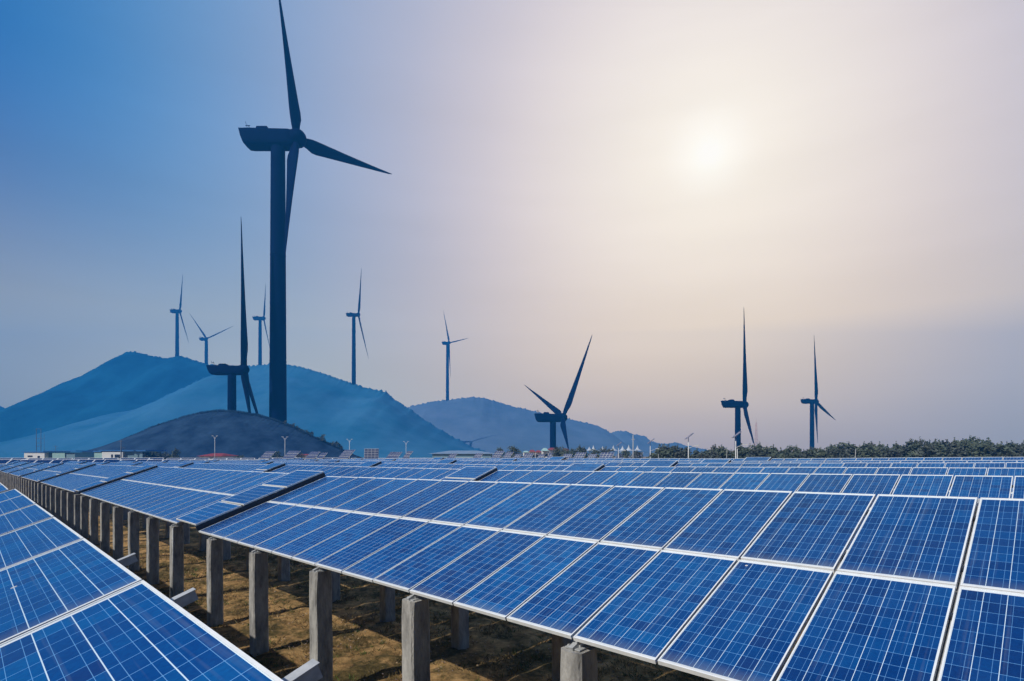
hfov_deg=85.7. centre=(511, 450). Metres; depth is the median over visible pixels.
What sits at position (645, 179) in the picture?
sky
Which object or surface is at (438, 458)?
solar table
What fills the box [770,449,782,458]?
pine tree
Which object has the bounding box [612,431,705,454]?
hill
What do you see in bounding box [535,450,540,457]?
house
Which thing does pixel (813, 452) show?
pine tree
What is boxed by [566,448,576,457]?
tree
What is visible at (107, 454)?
building
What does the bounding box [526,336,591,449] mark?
wind turbine
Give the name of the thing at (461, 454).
building
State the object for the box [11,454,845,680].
ground
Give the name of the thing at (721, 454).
pine tree
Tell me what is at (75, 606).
solar table
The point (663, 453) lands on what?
pine tree
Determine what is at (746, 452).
pine tree
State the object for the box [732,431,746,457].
street lamp
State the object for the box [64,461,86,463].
solar table
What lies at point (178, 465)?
solar table
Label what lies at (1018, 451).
pine tree
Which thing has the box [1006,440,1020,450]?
pine tree
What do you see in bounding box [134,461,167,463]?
solar table
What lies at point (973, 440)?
pine tree
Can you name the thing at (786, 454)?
pine tree
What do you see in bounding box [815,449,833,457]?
pine tree
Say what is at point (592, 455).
solar array
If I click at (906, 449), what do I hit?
pine tree
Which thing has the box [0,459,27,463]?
solar table
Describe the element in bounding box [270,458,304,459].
solar table
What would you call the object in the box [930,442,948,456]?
pine tree
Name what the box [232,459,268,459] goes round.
solar table
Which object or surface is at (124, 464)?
solar table
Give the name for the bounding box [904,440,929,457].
pine tree
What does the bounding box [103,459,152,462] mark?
solar table
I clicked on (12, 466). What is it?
solar table
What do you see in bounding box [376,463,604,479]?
solar table
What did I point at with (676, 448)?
pine tree
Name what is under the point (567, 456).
solar array
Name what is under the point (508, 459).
solar table
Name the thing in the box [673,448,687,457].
pine tree
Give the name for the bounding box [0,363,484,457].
hill
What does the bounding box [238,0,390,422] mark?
wind turbine
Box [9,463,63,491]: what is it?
solar table
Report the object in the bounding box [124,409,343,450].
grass
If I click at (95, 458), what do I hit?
solar table
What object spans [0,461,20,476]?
solar table
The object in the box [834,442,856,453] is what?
pine tree
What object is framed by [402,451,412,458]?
solar array
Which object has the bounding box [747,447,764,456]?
pine tree
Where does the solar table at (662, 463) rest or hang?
on the ground at (506, 644)
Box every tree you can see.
[170,449,180,457]
[507,445,522,457]
[552,446,562,456]
[553,445,570,459]
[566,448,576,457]
[574,444,585,457]
[588,448,600,457]
[599,446,614,457]
[650,451,661,457]
[656,444,664,454]
[656,448,668,457]
[659,443,671,450]
[665,446,677,457]
[673,444,683,451]
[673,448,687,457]
[690,451,713,458]
[707,449,721,457]
[713,446,730,457]
[719,448,739,458]
[731,449,743,457]
[739,447,750,457]
[741,445,760,457]
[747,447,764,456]
[752,447,781,457]
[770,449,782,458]
[779,450,792,457]
[789,446,801,456]
[789,449,804,458]
[799,449,812,457]
[805,449,829,457]
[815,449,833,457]
[824,444,837,451]
[825,448,843,457]
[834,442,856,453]
[838,447,847,457]
[842,445,861,457]
[851,445,874,457]
[853,444,882,457]
[873,446,888,457]
[886,447,909,458]
[890,446,908,457]
[892,441,902,455]
[901,438,917,448]
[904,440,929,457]
[908,441,944,457]
[914,437,925,447]
[929,439,942,445]
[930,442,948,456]
[938,439,950,447]
[942,441,968,459]
[947,440,979,456]
[958,441,978,456]
[960,436,980,444]
[970,441,995,457]
[980,437,994,444]
[987,442,1008,456]
[994,441,1015,459]
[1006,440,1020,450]
[1009,445,1023,456]
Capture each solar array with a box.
[259,451,275,459]
[282,451,299,459]
[305,452,319,458]
[317,453,326,458]
[338,450,354,458]
[364,449,378,458]
[385,452,401,458]
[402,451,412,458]
[448,453,456,457]
[473,453,482,457]
[491,451,503,457]
[503,452,512,457]
[522,453,533,457]
[563,454,572,459]
[574,452,585,457]
[587,454,596,457]
[599,452,614,457]
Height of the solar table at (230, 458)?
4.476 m
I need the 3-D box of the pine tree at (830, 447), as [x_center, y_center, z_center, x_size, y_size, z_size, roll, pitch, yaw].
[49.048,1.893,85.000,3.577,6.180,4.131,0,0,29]
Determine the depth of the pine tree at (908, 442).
84.99 m
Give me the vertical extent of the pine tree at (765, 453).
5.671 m
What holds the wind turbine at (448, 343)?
on the hill at (487, 425)
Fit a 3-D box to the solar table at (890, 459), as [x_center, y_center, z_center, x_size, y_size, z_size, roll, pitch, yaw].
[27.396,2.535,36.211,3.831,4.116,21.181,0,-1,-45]
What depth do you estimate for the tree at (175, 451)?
133.70 m
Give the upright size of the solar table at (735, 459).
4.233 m
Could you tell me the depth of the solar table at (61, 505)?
36.61 m
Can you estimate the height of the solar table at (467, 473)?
4.238 m
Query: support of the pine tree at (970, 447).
on the ground at (506, 644)
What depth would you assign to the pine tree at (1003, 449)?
73.75 m
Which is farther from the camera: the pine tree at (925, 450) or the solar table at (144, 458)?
the solar table at (144, 458)
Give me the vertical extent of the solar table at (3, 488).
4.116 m
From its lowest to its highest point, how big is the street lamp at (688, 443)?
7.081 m
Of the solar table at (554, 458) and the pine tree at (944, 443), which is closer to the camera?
the solar table at (554, 458)
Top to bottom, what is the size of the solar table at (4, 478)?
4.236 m
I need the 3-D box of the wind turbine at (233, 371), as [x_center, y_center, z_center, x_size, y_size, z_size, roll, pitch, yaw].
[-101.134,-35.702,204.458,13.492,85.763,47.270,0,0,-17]
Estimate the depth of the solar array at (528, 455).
108.43 m
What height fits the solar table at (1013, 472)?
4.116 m
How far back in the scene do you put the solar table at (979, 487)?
14.40 m
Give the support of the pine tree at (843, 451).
on the ground at (506, 644)
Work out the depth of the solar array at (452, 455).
110.47 m
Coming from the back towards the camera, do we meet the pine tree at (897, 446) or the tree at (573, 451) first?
the tree at (573, 451)
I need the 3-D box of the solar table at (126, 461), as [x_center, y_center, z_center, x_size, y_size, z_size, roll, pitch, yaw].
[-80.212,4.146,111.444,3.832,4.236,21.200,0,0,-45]
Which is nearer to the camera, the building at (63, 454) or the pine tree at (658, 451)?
the pine tree at (658, 451)
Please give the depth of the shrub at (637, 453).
107.95 m
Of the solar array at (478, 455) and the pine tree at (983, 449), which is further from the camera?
the solar array at (478, 455)
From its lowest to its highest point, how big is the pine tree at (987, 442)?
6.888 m
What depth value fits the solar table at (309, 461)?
69.80 m
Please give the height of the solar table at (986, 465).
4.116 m
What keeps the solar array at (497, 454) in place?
on the ground at (506, 644)
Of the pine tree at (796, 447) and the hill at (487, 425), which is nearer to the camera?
the pine tree at (796, 447)
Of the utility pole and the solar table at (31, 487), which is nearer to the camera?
the solar table at (31, 487)
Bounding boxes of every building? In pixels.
[21,451,93,458]
[93,450,166,458]
[430,451,493,457]
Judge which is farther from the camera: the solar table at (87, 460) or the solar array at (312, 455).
the solar table at (87, 460)
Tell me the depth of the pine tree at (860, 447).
75.26 m
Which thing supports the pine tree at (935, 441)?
on the ground at (506, 644)
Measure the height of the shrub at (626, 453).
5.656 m
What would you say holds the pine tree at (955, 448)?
on the ground at (506, 644)
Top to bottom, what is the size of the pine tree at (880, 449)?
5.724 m
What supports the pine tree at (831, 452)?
on the ground at (506, 644)
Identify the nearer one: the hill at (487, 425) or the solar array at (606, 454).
the solar array at (606, 454)
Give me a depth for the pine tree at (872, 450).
73.45 m
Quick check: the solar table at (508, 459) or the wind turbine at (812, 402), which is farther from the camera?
the wind turbine at (812, 402)
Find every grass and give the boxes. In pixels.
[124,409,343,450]
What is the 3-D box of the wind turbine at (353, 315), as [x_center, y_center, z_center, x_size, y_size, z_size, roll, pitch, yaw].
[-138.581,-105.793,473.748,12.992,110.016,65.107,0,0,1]
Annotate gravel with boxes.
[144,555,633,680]
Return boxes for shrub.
[145,451,161,457]
[158,452,170,458]
[270,451,282,457]
[619,449,631,457]
[630,450,642,457]
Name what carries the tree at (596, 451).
on the ground at (506, 644)
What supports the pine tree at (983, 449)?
on the ground at (506, 644)
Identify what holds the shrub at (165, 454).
on the ground at (506, 644)
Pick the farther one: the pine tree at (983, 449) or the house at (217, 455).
the house at (217, 455)
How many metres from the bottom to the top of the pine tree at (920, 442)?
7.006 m
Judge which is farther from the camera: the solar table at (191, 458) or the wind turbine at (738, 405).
the wind turbine at (738, 405)
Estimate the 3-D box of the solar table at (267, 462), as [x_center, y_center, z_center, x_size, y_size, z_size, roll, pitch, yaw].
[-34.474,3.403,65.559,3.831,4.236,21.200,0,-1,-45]
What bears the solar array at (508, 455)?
on the ground at (506, 644)
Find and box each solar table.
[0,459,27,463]
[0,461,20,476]
[0,461,30,482]
[0,483,8,492]
[0,489,322,680]
[1,462,43,488]
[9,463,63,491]
[20,460,61,462]
[21,463,95,506]
[28,458,72,459]
[41,465,157,533]
[60,459,105,462]
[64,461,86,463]
[74,458,117,458]
[80,467,325,597]
[83,462,109,464]
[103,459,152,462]
[104,462,140,465]
[115,461,137,462]
[120,458,163,459]
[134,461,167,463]
[135,462,193,467]
[147,459,194,461]
[166,461,209,466]
[167,458,209,459]
[181,460,218,461]
[183,463,285,521]
[199,476,1023,680]
[209,461,272,463]
[212,458,254,459]
[216,460,267,461]
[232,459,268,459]
[241,465,497,512]
[266,461,381,501]
[268,459,317,460]
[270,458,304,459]
[273,460,339,461]
[305,458,362,459]
[318,459,395,460]
[339,459,456,466]
[363,457,443,460]
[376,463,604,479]
[396,458,516,463]
[445,457,565,460]
[454,460,677,466]
[479,470,1023,589]
[519,459,730,465]
[567,457,770,460]
[599,466,1023,497]
[674,462,1023,475]
[730,460,1023,466]
[770,457,1023,462]
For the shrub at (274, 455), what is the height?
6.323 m
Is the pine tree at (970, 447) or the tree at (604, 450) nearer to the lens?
the pine tree at (970, 447)
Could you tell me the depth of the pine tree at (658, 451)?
84.46 m
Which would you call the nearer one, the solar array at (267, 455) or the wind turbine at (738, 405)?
the solar array at (267, 455)
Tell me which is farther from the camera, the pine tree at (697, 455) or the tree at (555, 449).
the tree at (555, 449)
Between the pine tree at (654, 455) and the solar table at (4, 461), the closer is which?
the pine tree at (654, 455)
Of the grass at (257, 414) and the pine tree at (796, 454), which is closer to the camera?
the pine tree at (796, 454)
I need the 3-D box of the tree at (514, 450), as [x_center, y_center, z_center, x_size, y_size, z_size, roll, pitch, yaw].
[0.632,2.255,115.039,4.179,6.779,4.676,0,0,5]
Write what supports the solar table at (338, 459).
on the ground at (506, 644)
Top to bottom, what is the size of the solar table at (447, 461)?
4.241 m
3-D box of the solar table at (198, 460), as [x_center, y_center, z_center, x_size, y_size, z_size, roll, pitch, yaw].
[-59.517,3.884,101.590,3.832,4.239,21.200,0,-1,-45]
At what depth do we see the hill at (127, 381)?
522.95 m
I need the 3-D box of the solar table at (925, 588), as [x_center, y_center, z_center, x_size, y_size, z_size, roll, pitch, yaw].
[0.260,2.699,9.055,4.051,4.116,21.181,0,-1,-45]
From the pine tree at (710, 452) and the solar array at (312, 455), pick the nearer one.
the pine tree at (710, 452)
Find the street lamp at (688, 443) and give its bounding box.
[685,433,698,457]
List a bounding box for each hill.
[0,351,213,441]
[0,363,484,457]
[406,397,655,456]
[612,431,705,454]
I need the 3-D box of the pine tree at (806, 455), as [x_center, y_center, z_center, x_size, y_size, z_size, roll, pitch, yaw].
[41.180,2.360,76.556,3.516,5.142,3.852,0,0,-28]
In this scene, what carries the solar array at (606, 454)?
on the ground at (506, 644)
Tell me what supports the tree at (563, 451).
on the ground at (506, 644)
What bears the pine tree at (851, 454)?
on the ground at (506, 644)
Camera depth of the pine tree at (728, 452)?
74.03 m
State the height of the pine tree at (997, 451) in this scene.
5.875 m
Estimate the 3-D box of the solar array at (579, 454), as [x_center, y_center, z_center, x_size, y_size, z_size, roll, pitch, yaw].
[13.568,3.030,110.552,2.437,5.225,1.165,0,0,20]
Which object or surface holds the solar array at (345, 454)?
on the ground at (506, 644)
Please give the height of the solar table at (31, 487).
4.236 m
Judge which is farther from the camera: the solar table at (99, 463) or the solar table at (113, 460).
the solar table at (113, 460)
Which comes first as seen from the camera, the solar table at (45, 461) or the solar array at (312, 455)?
the solar array at (312, 455)
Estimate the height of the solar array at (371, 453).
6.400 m
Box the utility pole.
[119,440,122,457]
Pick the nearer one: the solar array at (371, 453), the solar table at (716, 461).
the solar table at (716, 461)
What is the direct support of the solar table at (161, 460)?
on the ground at (506, 644)
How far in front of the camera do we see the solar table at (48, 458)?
128.39 m
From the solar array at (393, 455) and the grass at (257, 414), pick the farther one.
the grass at (257, 414)
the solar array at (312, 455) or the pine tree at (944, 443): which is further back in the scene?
the solar array at (312, 455)
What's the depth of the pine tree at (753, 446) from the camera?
81.42 m
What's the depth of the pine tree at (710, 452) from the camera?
73.14 m
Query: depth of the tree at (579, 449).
113.82 m
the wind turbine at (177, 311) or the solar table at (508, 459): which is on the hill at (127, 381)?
the wind turbine at (177, 311)
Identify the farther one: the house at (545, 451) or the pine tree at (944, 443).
the house at (545, 451)
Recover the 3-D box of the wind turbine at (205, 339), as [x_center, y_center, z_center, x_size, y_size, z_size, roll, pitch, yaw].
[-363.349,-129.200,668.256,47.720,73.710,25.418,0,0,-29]
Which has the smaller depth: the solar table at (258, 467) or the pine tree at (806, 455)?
the solar table at (258, 467)
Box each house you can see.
[199,453,237,459]
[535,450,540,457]
[541,448,548,457]
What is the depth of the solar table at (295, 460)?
90.88 m
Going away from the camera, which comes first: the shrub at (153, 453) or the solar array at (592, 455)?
the solar array at (592, 455)
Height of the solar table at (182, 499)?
4.235 m
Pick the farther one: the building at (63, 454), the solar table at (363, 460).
the building at (63, 454)
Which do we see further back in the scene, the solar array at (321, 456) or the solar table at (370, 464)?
the solar array at (321, 456)
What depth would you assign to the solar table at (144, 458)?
128.19 m
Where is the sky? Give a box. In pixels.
[0,0,1023,452]
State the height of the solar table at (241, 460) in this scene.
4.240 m
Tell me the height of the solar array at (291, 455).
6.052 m
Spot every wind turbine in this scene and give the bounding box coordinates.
[170,276,188,355]
[190,314,230,363]
[206,221,257,412]
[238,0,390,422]
[252,285,269,364]
[346,278,368,384]
[442,311,466,400]
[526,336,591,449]
[721,317,754,448]
[800,339,834,448]
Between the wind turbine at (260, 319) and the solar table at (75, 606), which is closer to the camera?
the solar table at (75, 606)
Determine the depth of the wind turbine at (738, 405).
249.11 m
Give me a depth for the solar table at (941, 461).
32.43 m
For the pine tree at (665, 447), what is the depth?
84.19 m
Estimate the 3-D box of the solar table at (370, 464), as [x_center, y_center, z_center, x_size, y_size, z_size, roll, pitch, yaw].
[-19.223,3.097,50.259,3.831,4.238,21.200,0,-1,-45]
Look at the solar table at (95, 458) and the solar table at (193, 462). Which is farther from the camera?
the solar table at (95, 458)
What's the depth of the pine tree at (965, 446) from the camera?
77.16 m
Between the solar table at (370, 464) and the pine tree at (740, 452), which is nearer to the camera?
the solar table at (370, 464)
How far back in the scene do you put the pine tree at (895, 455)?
75.76 m
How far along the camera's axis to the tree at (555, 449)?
111.74 m

